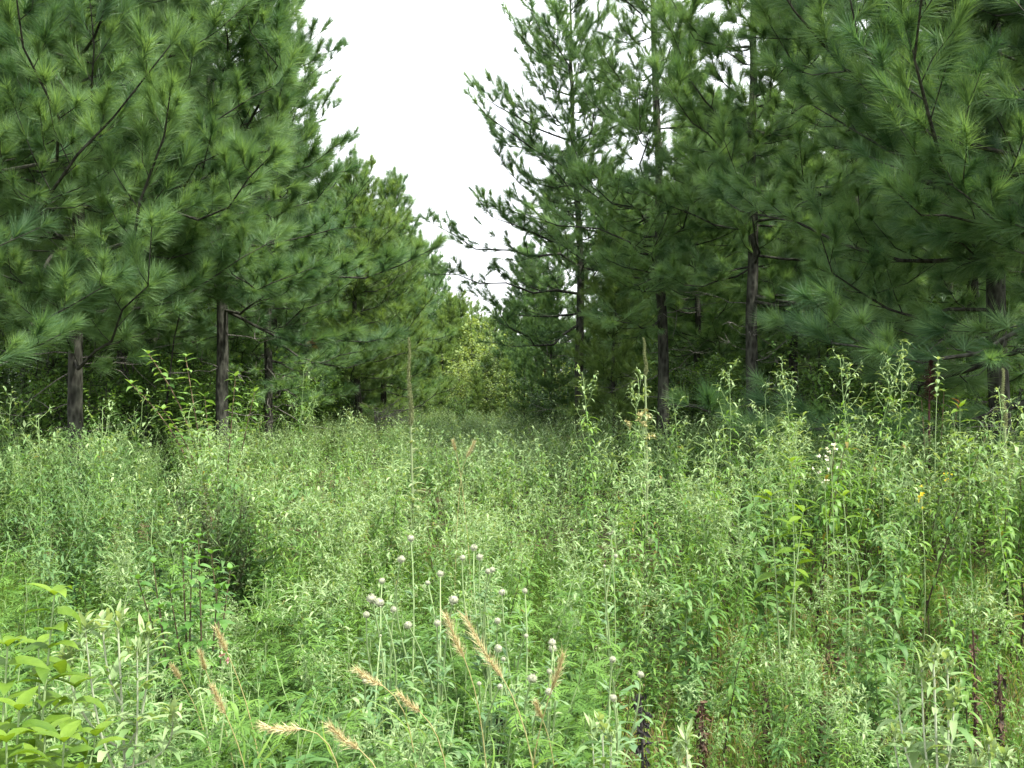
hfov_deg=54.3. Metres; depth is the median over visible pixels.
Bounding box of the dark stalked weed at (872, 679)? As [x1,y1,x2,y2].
[861,646,879,721]
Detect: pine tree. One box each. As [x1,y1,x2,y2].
[0,0,203,370]
[0,0,304,516]
[0,5,252,473]
[0,15,57,352]
[1,7,131,478]
[1,298,67,449]
[21,17,204,416]
[34,4,272,413]
[65,0,455,491]
[83,334,182,359]
[159,195,286,364]
[166,33,369,456]
[168,0,399,471]
[188,2,286,405]
[200,211,306,438]
[260,116,326,424]
[281,164,394,440]
[306,142,467,440]
[311,194,417,413]
[345,165,458,446]
[370,211,453,425]
[387,228,449,421]
[408,335,451,425]
[416,0,680,465]
[417,307,464,410]
[425,249,454,367]
[431,292,473,395]
[444,341,470,421]
[448,286,482,378]
[463,331,479,413]
[463,363,490,440]
[465,300,484,350]
[468,298,494,354]
[474,352,500,416]
[483,234,561,404]
[485,308,501,360]
[487,165,597,397]
[488,355,518,425]
[491,293,517,374]
[492,323,517,372]
[503,268,572,406]
[503,344,541,433]
[514,0,765,482]
[519,275,585,434]
[552,153,686,453]
[554,206,657,475]
[586,206,690,374]
[615,0,953,491]
[626,55,795,456]
[634,82,791,400]
[643,88,797,442]
[656,0,1023,456]
[672,235,787,389]
[687,0,1023,532]
[712,12,879,448]
[739,121,813,340]
[739,124,833,388]
[746,1,955,409]
[758,133,897,396]
[781,310,839,399]
[824,3,1023,447]
[842,5,1023,430]
[842,134,954,374]
[930,23,1021,446]
[931,27,1023,298]
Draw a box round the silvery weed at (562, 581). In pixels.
[537,539,584,673]
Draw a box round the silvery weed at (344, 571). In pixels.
[307,542,356,669]
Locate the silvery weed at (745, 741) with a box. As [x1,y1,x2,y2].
[737,707,761,767]
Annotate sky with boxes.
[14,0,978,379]
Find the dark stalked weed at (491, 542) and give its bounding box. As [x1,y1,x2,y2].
[480,512,499,589]
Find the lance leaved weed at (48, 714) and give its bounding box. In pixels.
[1,684,61,751]
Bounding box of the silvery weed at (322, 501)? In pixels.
[309,488,335,536]
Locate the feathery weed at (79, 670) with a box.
[73,658,99,746]
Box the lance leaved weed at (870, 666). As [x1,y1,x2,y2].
[845,641,883,763]
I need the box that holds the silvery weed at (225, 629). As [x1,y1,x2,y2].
[202,594,242,701]
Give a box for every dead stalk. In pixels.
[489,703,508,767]
[630,693,653,767]
[694,697,714,767]
[753,684,776,767]
[808,696,826,767]
[965,630,982,756]
[990,665,1010,767]
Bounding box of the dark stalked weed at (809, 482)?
[800,463,817,558]
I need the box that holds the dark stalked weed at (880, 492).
[866,447,892,558]
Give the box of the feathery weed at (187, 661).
[165,643,242,766]
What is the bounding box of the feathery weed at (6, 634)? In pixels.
[0,620,29,736]
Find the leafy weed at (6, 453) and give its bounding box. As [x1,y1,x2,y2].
[1,427,24,489]
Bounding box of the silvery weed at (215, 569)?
[207,545,225,627]
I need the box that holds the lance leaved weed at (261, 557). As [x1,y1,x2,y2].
[235,493,279,606]
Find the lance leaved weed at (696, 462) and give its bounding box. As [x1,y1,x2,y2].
[689,436,704,492]
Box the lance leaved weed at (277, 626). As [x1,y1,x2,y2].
[265,583,299,716]
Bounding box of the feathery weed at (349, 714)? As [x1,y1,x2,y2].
[303,705,376,767]
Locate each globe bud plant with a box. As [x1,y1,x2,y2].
[352,578,432,767]
[357,634,389,766]
[386,535,429,758]
[404,570,485,767]
[455,544,523,767]
[458,644,518,767]
[484,588,557,762]
[504,638,570,767]
[591,656,652,767]
[592,554,640,767]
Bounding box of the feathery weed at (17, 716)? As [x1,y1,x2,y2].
[2,706,34,759]
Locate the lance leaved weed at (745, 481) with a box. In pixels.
[720,440,781,578]
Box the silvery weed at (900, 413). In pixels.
[872,353,923,606]
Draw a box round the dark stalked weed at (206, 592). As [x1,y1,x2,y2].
[194,568,214,627]
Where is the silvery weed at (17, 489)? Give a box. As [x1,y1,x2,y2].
[0,450,39,553]
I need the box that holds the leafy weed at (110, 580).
[93,540,131,629]
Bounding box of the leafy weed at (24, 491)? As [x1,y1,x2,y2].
[0,458,41,550]
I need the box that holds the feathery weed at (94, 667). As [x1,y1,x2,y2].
[44,656,105,760]
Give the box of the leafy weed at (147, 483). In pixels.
[138,452,156,525]
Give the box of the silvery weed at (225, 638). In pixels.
[194,608,244,744]
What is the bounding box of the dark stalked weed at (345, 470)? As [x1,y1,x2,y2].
[339,444,355,530]
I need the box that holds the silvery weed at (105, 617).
[51,600,205,767]
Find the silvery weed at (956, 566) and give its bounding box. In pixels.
[937,518,976,635]
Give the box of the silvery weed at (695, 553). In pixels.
[664,494,729,661]
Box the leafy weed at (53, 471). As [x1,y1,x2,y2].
[31,425,70,547]
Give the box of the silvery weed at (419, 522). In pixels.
[393,494,427,621]
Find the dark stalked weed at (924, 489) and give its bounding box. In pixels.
[913,439,933,548]
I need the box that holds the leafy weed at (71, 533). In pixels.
[50,482,90,599]
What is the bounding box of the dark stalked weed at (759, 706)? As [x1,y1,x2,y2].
[756,681,765,745]
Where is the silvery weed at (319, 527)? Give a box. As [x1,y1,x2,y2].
[308,494,338,601]
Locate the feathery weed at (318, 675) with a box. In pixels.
[281,658,329,763]
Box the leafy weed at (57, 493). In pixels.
[44,458,68,553]
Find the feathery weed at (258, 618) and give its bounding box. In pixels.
[221,602,272,763]
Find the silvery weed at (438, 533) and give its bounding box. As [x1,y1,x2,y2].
[426,489,455,591]
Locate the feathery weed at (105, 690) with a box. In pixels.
[46,665,122,766]
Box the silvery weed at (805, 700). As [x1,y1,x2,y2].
[776,640,828,767]
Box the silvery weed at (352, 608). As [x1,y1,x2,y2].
[341,580,370,676]
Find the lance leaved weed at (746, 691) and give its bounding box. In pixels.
[727,602,763,746]
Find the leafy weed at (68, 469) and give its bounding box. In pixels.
[52,461,93,593]
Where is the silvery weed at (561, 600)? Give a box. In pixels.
[540,567,587,678]
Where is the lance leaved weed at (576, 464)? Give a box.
[569,437,581,494]
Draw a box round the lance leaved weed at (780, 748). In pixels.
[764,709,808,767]
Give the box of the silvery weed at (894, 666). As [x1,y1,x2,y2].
[879,642,908,753]
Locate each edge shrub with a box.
[0,345,141,503]
[0,352,67,503]
[0,398,25,453]
[13,351,166,494]
[44,370,163,477]
[116,346,198,424]
[131,337,241,473]
[131,357,256,477]
[131,389,208,480]
[176,367,272,467]
[185,337,287,441]
[196,358,284,455]
[245,352,345,453]
[248,364,334,442]
[279,382,335,433]
[280,376,351,437]
[589,365,657,440]
[599,378,686,461]
[626,342,741,468]
[649,354,744,458]
[657,398,691,446]
[697,352,775,460]
[736,375,811,452]
[741,368,835,453]
[764,334,907,483]
[831,377,910,479]
[852,347,984,512]
[856,360,968,478]
[902,357,1023,498]
[918,326,1023,467]
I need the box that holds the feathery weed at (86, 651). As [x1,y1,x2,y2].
[69,617,115,696]
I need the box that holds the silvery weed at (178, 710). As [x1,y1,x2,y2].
[159,674,205,763]
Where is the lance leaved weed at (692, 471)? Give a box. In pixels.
[684,442,696,504]
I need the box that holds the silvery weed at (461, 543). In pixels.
[437,498,481,617]
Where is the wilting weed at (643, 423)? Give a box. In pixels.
[624,408,655,599]
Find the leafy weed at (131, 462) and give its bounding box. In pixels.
[116,440,146,507]
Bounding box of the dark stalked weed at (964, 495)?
[956,447,977,566]
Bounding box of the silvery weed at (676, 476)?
[660,451,702,585]
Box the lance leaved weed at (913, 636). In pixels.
[887,594,929,709]
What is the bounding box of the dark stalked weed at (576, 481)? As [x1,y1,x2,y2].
[570,459,580,514]
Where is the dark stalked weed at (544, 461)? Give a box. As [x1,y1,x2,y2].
[535,429,557,521]
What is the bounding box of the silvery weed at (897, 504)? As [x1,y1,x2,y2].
[872,449,929,564]
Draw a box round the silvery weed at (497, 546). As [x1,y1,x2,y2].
[479,500,532,633]
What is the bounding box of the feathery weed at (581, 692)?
[559,682,608,766]
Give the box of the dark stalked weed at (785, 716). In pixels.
[771,676,803,767]
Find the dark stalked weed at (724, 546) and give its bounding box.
[707,484,731,610]
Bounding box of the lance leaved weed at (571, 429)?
[567,424,577,479]
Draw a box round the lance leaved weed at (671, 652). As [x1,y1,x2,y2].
[649,543,694,701]
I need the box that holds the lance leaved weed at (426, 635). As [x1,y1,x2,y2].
[400,603,438,736]
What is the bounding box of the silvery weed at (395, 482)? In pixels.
[381,453,418,551]
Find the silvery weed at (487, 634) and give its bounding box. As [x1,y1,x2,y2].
[462,613,509,743]
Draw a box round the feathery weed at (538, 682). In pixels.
[517,640,564,767]
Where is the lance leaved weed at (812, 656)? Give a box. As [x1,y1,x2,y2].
[790,628,826,761]
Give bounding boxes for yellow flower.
[916,485,931,661]
[941,472,960,646]
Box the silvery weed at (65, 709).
[12,672,106,762]
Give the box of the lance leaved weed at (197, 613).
[172,570,216,690]
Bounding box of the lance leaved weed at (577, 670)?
[553,592,589,743]
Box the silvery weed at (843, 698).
[812,662,860,767]
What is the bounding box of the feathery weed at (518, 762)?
[511,758,530,767]
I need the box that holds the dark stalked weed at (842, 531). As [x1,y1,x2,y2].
[838,445,881,572]
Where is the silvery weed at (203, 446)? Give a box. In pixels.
[178,401,253,591]
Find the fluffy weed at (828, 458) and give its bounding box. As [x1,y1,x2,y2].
[817,442,837,652]
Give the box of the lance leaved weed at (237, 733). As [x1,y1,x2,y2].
[205,681,250,767]
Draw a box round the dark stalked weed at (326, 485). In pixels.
[321,467,328,512]
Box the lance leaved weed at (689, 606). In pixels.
[656,545,716,729]
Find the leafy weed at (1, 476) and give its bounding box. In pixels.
[0,453,20,538]
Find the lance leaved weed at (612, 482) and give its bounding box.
[604,456,617,507]
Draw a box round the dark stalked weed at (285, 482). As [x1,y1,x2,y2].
[280,460,293,509]
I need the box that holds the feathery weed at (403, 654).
[382,605,426,766]
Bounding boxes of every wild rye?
[168,655,218,752]
[195,647,250,767]
[208,680,281,767]
[209,623,291,767]
[255,695,338,767]
[322,715,375,767]
[351,664,424,767]
[392,686,445,767]
[432,607,494,767]
[437,440,478,637]
[451,438,474,608]
[456,609,578,767]
[517,642,577,767]
[533,698,578,767]
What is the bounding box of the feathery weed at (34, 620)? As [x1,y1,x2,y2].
[16,587,70,708]
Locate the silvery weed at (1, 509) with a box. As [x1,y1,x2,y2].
[0,481,13,565]
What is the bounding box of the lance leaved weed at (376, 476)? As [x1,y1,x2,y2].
[369,459,384,516]
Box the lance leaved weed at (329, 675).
[298,631,342,767]
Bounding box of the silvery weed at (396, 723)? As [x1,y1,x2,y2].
[340,674,450,767]
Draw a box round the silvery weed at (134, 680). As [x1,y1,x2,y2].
[95,658,150,767]
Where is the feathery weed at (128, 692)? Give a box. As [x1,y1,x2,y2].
[103,667,169,764]
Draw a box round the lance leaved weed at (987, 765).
[959,735,995,767]
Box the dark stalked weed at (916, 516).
[893,488,927,602]
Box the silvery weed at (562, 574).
[546,537,581,639]
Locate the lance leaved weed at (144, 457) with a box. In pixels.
[133,432,150,501]
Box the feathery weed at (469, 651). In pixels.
[456,612,485,704]
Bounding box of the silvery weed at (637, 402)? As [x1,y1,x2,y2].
[614,368,655,587]
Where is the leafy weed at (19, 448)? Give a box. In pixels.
[0,426,32,493]
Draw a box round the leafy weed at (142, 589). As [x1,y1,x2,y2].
[122,555,154,637]
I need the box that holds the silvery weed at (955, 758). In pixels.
[942,743,971,767]
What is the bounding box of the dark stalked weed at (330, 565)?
[320,524,345,610]
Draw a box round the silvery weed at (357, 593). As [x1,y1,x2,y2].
[345,530,394,683]
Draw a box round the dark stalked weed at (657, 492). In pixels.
[650,465,672,578]
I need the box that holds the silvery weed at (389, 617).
[370,581,415,697]
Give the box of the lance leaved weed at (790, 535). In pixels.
[772,477,812,589]
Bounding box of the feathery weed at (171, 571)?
[144,553,191,686]
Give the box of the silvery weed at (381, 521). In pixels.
[367,483,393,592]
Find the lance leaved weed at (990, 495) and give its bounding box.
[976,459,995,528]
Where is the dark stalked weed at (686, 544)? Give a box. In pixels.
[681,487,697,592]
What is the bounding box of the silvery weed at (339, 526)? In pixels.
[322,492,362,616]
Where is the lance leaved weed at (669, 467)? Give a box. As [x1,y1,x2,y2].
[662,432,679,531]
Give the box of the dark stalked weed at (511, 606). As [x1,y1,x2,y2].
[500,554,529,662]
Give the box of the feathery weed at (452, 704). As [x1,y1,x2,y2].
[427,696,490,754]
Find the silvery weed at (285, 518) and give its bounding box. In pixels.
[264,461,333,638]
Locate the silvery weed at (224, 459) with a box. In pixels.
[199,426,250,505]
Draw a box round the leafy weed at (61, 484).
[43,440,78,528]
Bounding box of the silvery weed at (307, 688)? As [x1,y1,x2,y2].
[279,629,340,767]
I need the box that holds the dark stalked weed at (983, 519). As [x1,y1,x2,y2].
[959,443,993,598]
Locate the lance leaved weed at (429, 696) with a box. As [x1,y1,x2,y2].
[404,659,450,759]
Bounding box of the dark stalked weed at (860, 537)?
[849,463,871,606]
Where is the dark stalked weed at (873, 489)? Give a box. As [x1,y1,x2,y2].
[864,434,888,560]
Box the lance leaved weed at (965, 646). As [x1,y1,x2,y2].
[945,582,987,723]
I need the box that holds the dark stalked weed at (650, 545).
[640,499,658,600]
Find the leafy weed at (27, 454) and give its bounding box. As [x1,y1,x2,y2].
[6,417,47,512]
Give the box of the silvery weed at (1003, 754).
[964,722,1017,767]
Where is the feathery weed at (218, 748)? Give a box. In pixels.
[175,697,269,767]
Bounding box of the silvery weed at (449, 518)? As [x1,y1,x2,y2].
[424,500,468,648]
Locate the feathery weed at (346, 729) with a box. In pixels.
[313,696,361,767]
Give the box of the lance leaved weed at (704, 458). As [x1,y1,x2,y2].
[696,433,715,497]
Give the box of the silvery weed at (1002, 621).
[977,569,1023,687]
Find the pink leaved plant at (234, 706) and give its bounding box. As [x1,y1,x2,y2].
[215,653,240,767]
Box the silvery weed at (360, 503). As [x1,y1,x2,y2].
[346,461,397,596]
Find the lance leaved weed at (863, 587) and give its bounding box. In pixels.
[838,534,909,767]
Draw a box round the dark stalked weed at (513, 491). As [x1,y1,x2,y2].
[502,451,523,570]
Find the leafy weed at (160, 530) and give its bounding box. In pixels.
[139,467,211,635]
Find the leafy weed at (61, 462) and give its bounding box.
[44,431,77,512]
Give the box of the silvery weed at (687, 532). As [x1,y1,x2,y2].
[673,478,698,588]
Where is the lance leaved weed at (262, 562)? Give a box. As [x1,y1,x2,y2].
[238,462,302,636]
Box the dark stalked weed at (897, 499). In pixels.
[869,466,904,624]
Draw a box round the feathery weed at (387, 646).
[365,611,440,759]
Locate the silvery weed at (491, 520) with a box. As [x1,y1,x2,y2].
[479,496,500,577]
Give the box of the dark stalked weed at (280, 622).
[267,586,290,676]
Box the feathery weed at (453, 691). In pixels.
[437,656,477,737]
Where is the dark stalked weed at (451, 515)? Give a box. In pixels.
[448,476,459,561]
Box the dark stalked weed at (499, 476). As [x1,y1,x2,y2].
[489,440,508,528]
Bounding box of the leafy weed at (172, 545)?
[146,491,190,603]
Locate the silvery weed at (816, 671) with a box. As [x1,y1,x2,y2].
[800,643,825,723]
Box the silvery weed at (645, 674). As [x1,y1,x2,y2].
[613,546,656,696]
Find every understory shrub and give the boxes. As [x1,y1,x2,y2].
[0,266,94,465]
[0,300,39,446]
[0,302,95,469]
[0,312,169,496]
[0,343,21,441]
[0,351,104,492]
[8,333,116,427]
[17,341,102,428]
[30,168,257,494]
[54,354,115,412]
[56,366,146,442]
[99,345,213,482]
[139,364,198,424]
[146,365,212,475]
[160,295,281,425]
[185,297,276,459]
[228,356,285,455]
[264,317,328,432]
[330,379,373,437]
[397,391,436,438]
[425,395,460,436]
[432,380,463,424]
[435,388,479,433]
[468,334,529,412]
[500,399,535,442]
[510,342,587,434]
[511,376,572,453]
[560,339,621,407]
[562,356,635,458]
[563,289,657,422]
[566,353,669,459]
[636,336,745,454]
[640,342,716,449]
[672,352,768,477]
[716,316,805,414]
[723,380,764,449]
[734,377,801,465]
[741,366,788,438]
[773,312,863,405]
[777,296,950,454]
[798,352,879,415]
[800,353,848,408]
[816,338,926,431]
[834,282,958,455]
[836,244,984,463]
[913,344,963,470]
[930,339,1023,497]
[937,295,1023,436]
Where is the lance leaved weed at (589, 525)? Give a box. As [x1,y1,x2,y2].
[576,480,607,572]
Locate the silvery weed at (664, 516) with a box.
[648,473,685,588]
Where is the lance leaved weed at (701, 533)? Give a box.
[692,476,713,575]
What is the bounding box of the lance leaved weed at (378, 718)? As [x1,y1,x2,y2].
[367,696,415,766]
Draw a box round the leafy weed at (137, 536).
[115,480,155,612]
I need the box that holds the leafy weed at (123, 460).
[100,447,132,544]
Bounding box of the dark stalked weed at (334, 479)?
[321,467,342,587]
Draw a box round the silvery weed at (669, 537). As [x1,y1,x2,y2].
[655,510,690,645]
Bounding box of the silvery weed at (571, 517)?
[558,492,604,609]
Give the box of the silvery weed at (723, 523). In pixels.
[696,488,740,615]
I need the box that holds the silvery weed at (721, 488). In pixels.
[690,466,742,623]
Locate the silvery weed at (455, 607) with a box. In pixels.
[447,550,494,696]
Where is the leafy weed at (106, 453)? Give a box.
[90,432,116,540]
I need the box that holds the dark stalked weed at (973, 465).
[956,432,974,526]
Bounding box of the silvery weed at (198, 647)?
[184,630,222,702]
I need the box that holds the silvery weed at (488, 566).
[467,522,523,677]
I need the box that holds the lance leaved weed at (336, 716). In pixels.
[284,658,363,767]
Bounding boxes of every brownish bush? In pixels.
[139,483,238,600]
[172,460,256,611]
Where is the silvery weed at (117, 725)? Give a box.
[55,693,130,767]
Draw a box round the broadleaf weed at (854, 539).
[827,487,869,728]
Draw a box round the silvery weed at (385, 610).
[356,576,401,729]
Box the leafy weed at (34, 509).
[18,472,52,555]
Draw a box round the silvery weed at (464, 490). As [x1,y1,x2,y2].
[441,474,476,572]
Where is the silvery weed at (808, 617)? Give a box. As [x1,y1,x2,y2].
[782,576,834,695]
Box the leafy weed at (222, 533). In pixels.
[192,479,254,602]
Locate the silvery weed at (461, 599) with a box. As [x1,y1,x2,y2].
[454,596,491,696]
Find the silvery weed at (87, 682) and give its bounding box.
[12,644,128,762]
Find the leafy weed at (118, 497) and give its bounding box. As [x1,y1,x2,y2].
[90,451,142,562]
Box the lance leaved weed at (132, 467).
[123,432,147,509]
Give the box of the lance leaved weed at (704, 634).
[682,541,736,722]
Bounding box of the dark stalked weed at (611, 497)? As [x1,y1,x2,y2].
[602,463,617,560]
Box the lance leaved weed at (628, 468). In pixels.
[622,430,638,509]
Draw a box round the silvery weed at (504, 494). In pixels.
[494,469,520,584]
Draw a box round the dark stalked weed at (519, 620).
[502,529,530,664]
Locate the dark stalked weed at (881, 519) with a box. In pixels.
[866,456,893,604]
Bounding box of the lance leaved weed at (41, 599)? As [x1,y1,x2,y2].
[10,565,58,710]
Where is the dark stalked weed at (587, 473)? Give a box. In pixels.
[574,443,609,536]
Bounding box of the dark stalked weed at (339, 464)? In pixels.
[332,448,345,511]
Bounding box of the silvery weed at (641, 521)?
[612,460,662,638]
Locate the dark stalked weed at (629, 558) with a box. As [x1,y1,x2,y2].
[619,523,636,624]
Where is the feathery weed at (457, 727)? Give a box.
[422,613,487,767]
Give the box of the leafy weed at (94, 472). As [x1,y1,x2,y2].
[74,455,120,562]
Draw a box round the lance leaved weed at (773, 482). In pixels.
[744,437,805,582]
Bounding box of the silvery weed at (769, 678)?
[750,634,787,767]
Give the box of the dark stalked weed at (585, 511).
[577,472,598,590]
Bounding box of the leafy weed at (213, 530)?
[182,495,230,614]
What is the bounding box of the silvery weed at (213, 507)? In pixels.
[185,468,228,586]
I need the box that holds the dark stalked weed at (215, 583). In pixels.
[209,569,221,628]
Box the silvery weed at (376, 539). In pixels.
[362,492,394,597]
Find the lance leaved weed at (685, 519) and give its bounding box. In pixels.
[669,452,705,580]
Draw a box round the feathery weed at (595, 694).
[574,653,608,767]
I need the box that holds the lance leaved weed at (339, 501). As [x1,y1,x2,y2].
[327,478,348,537]
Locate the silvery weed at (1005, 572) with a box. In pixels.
[953,421,1023,683]
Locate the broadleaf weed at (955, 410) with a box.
[937,399,979,579]
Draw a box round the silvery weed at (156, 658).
[129,633,167,753]
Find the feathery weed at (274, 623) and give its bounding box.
[256,578,287,719]
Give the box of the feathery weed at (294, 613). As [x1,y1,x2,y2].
[278,590,326,690]
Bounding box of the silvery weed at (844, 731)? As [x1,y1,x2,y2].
[826,689,878,767]
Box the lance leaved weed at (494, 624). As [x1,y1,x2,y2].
[467,569,523,743]
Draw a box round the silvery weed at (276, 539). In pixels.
[255,496,297,617]
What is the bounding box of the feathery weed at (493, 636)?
[471,578,528,735]
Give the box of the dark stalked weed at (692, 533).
[674,495,714,592]
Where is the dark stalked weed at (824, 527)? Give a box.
[814,466,836,567]
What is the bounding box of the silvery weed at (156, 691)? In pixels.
[141,669,179,760]
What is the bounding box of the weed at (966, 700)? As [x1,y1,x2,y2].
[933,586,987,754]
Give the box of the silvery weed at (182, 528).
[155,493,205,642]
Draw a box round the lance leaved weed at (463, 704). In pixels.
[454,649,477,760]
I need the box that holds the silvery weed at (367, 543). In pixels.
[348,492,390,613]
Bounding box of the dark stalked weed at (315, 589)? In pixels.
[286,588,319,706]
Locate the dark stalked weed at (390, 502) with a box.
[381,470,397,549]
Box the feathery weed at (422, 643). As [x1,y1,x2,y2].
[383,612,481,759]
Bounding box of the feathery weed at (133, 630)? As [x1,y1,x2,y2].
[104,612,157,731]
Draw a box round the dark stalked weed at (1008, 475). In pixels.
[987,436,1020,575]
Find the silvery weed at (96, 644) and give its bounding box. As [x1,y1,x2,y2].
[57,591,113,741]
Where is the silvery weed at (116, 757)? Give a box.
[93,740,120,767]
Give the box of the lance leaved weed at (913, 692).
[872,636,925,762]
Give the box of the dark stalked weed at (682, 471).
[676,449,686,527]
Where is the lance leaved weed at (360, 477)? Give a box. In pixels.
[345,473,387,577]
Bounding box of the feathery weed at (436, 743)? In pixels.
[404,704,462,755]
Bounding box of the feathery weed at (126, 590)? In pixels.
[88,585,140,705]
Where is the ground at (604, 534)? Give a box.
[0,392,1023,767]
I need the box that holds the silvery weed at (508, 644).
[498,618,523,688]
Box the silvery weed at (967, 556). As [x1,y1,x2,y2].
[924,469,1000,655]
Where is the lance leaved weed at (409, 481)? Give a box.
[401,448,419,518]
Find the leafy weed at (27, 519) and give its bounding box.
[12,477,56,582]
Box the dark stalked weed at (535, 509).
[529,483,542,553]
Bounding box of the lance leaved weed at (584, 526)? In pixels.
[571,491,596,573]
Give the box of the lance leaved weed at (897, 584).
[861,503,926,725]
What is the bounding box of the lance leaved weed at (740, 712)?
[719,632,753,745]
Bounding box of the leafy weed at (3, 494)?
[0,464,18,569]
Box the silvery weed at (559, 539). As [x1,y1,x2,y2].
[540,513,576,638]
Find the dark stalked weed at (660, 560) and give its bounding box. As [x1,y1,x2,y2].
[643,521,691,674]
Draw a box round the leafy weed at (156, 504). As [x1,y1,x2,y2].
[131,475,172,563]
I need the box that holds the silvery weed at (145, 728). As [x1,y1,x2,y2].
[129,697,183,766]
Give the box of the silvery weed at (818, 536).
[800,451,830,585]
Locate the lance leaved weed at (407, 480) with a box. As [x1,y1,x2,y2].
[398,449,417,528]
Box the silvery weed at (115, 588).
[85,548,129,688]
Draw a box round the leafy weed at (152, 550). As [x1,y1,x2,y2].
[120,495,195,681]
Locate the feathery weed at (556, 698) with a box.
[517,659,583,767]
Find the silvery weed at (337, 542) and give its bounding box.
[305,502,351,651]
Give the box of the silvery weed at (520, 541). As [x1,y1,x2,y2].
[500,493,541,631]
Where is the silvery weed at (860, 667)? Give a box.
[820,608,878,764]
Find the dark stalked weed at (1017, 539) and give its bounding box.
[1006,454,1023,664]
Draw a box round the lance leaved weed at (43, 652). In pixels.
[26,633,62,712]
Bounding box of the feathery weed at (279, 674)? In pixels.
[251,656,319,765]
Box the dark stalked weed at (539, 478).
[521,452,546,565]
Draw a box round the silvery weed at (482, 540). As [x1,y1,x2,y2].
[465,491,514,625]
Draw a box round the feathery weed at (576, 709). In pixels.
[523,687,593,767]
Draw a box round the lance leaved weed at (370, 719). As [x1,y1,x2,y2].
[357,694,439,767]
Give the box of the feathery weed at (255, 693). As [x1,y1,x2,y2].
[237,632,278,743]
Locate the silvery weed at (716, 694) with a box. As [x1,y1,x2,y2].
[703,676,725,764]
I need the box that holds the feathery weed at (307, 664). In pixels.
[284,632,352,760]
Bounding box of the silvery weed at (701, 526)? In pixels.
[667,460,738,661]
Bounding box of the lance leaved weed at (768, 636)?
[747,588,792,715]
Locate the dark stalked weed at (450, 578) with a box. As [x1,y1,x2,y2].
[440,546,464,647]
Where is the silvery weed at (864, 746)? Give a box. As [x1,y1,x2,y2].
[850,714,885,767]
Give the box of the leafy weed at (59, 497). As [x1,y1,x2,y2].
[35,450,79,555]
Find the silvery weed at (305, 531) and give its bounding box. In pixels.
[263,486,327,668]
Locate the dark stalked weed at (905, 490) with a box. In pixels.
[890,446,916,546]
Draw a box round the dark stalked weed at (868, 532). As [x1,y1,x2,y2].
[854,455,881,623]
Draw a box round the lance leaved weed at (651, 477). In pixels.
[637,449,666,546]
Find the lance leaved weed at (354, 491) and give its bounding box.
[338,454,361,542]
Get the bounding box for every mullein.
[398,337,425,611]
[629,338,659,578]
[984,368,1021,627]
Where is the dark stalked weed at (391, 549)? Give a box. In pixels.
[373,491,405,630]
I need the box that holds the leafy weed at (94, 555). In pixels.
[78,510,109,602]
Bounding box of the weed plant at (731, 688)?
[715,616,758,766]
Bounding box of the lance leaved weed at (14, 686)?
[0,621,32,737]
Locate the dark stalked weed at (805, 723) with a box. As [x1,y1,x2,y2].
[800,659,823,767]
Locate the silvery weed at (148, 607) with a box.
[128,592,170,661]
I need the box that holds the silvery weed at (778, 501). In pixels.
[764,464,818,604]
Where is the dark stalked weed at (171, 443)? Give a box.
[165,425,180,503]
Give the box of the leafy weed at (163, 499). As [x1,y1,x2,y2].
[152,474,171,541]
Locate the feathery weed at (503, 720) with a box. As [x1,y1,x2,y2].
[483,668,530,767]
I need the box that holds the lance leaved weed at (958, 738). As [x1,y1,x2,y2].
[941,702,981,766]
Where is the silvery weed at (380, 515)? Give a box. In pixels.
[355,475,396,599]
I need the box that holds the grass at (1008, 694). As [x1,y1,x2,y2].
[0,533,1023,767]
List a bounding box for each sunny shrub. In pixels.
[438,346,496,422]
[454,325,512,433]
[456,313,505,379]
[458,375,506,438]
[473,352,507,406]
[489,366,545,444]
[520,357,574,427]
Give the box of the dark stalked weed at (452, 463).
[447,455,462,544]
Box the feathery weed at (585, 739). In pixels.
[556,687,607,767]
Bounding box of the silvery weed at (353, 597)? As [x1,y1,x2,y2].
[330,560,374,665]
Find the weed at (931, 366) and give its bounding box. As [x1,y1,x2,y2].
[914,360,966,572]
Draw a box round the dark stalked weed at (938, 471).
[924,416,951,533]
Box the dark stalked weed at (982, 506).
[971,448,994,565]
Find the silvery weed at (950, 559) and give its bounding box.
[942,516,967,615]
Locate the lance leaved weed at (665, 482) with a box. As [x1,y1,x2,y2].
[653,446,669,515]
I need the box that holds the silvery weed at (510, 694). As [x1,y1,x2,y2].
[491,647,528,766]
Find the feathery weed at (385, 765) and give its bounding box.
[373,757,409,767]
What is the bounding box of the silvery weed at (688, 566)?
[677,475,707,625]
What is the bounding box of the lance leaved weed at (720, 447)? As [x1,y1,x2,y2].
[709,418,732,497]
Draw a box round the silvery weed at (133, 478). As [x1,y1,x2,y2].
[89,441,151,579]
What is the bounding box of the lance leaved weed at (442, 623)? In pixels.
[415,582,458,730]
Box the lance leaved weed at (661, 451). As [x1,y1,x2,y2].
[654,422,665,477]
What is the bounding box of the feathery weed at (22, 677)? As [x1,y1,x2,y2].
[0,649,56,742]
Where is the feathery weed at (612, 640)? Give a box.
[596,631,627,764]
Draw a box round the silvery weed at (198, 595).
[186,560,211,650]
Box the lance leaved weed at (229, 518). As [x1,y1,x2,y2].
[209,486,253,617]
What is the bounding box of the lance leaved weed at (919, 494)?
[908,447,927,531]
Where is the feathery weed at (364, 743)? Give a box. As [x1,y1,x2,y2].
[359,736,410,767]
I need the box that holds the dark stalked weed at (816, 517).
[807,461,834,616]
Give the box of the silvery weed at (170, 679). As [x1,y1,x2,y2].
[156,655,199,755]
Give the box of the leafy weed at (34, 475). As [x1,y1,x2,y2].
[21,435,48,544]
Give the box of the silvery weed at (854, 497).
[835,442,885,598]
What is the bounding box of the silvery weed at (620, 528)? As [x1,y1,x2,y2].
[606,488,639,582]
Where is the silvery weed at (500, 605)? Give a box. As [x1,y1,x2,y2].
[478,589,507,674]

